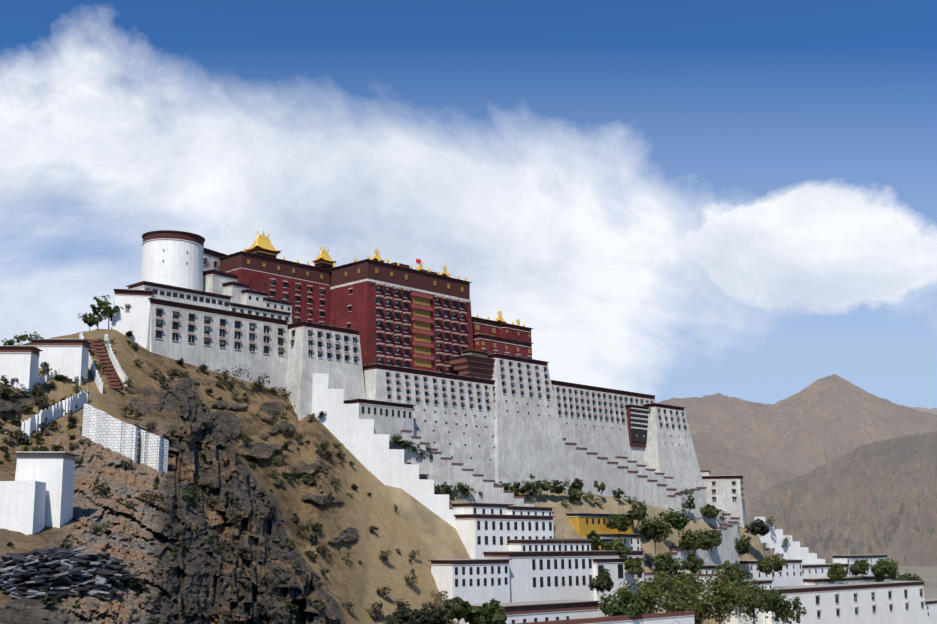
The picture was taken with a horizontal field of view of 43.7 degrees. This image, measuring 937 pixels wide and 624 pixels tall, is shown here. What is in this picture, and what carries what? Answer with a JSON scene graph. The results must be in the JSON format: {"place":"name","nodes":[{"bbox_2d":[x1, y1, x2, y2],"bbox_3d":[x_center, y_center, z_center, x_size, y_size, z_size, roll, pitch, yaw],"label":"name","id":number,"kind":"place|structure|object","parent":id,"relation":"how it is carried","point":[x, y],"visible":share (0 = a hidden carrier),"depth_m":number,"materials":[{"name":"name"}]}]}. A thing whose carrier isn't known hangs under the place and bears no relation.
{"place":"outdoors","nodes":[
{"label":"outdoors","id":0,"kind":"place"},
{"bbox_2d":[0,329,457,623],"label":"hill","id":1,"kind":"structure","parent":0,"point":[142,538],"depth_m":315.59,"materials":[{"name":"brown soil"}]},
{"bbox_2d":[0,546,122,598],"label":"slate pile","id":2,"kind":"object","parent":1,"relation":"on","point":[71,580],"visible":0.52,"depth_m":187.51,"materials":[{"name":"grey stone"}]},
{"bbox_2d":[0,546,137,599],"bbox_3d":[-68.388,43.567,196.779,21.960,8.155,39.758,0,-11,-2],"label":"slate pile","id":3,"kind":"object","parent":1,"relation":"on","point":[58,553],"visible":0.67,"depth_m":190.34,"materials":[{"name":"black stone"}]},
{"bbox_2d":[82,404,168,472],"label":"stone wall","id":4,"kind":"structure","parent":1,"relation":"on","point":[136,444],"depth_m":291.33,"materials":[{"name":"white brick"}]},
{"bbox_2d":[0,305,860,623],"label":"trunks","id":5,"kind":"object","parent":1,"relation":"on","point":[370,495],"visible":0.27,"depth_m":374.99,"materials":[{"name":"brown plant"}]},
{"bbox_2d":[0,295,924,623],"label":"foliage","id":6,"kind":"object","parent":5,"relation":"attached to","point":[664,587],"visible":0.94,"depth_m":399.97,"materials":[{"name":"green plant"}]},
{"bbox_2d":[243,229,524,326],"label":"golden roof ornaments","id":7,"kind":"object","parent":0,"point":[262,242],"visible":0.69,"depth_m":470.76},
{"bbox_2d":[247,259,530,367],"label":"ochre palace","id":8,"kind":"object","parent":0,"point":[422,337],"visible":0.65,"depth_m":470.75,"materials":[{"name":"paint"}]},
{"bbox_2d":[412,292,433,359],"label":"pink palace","id":9,"kind":"structure","parent":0,"point":[415,306],"depth_m":470.21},
{"bbox_2d":[115,231,742,479],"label":"maroon palace","id":10,"kind":"object","parent":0,"point":[416,279],"visible":0.44,"depth_m":459.25,"materials":[{"name":"brown paint"}]},
{"bbox_2d":[0,230,936,623],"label":"palace","id":11,"kind":"structure","parent":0,"point":[524,443],"depth_m":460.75,"materials":[{"name":"white paint"}]},
{"bbox_2d":[0,339,936,623],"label":"palace cap stone","id":12,"kind":"object","parent":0,"point":[460,363],"visible":0.48,"depth_m":424.67,"materials":[{"name":"stone"}]},
{"bbox_2d":[0,238,936,623],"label":"palace sill","id":13,"kind":"structure","parent":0,"point":[434,410],"depth_m":439.47,"materials":[{"name":"paint"}]},
{"bbox_2d":[0,0,936,408],"label":"sky","id":14,"kind":"structure","parent":0,"point":[675,198],"materials":[{"name":"blue"}]},
{"bbox_2d":[17,454,936,606],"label":"roof edge","id":15,"kind":"object","parent":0,"point":[66,456],"visible":0.35,"depth_m":423.49,"materials":[{"name":"brown paint"}]},
{"bbox_2d":[158,260,921,610],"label":"palace curtain","id":16,"kind":"object","parent":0,"point":[416,384],"visible":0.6,"depth_m":459.70,"materials":[{"name":"fabric"}]},
{"bbox_2d":[466,332,634,550],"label":"yellow palace","id":17,"kind":"structure","parent":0,"point":[581,527],"depth_m":471.15,"materials":[{"name":"yellow paint"}]},
{"bbox_2d":[376,485,765,623],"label":"slope","id":18,"kind":"structure","parent":0,"point":[439,537],"depth_m":465.93,"materials":[{"name":"beige soil"}]},
{"bbox_2d":[691,434,801,509],"bbox_3d":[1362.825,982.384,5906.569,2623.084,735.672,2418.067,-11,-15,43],"label":"mountain","id":19,"kind":"structure","parent":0,"point":[720,459],"depth_m":5668.80,"materials":[{"name":"brown stone"}]},
{"bbox_2d":[658,374,936,474],"bbox_3d":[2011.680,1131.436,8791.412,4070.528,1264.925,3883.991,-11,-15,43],"label":"mountain","id":20,"kind":"structure","parent":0,"point":[818,423],"depth_m":8234.31,"materials":[{"name":"brown stone"}]},
{"bbox_2d":[859,566,936,598],"bbox_3d":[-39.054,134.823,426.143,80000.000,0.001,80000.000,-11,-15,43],"label":"ground","id":21,"kind":"structure","parent":0,"point":[928,575],"depth_m":1769.19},
{"bbox_2d":[745,431,936,566],"bbox_3d":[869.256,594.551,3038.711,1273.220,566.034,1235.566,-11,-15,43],"label":"mountain","id":22,"kind":"structure","parent":21,"relation":"on","point":[877,498],"depth_m":2793.12,"materials":[{"name":"brown stone"}]},
{"bbox_2d":[910,407,936,414],"bbox_3d":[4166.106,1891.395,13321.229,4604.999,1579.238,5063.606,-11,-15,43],"label":"distant mountain","id":23,"kind":"structure","parent":21,"relation":"on","point":[933,410],"depth_m":13006.62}
]}

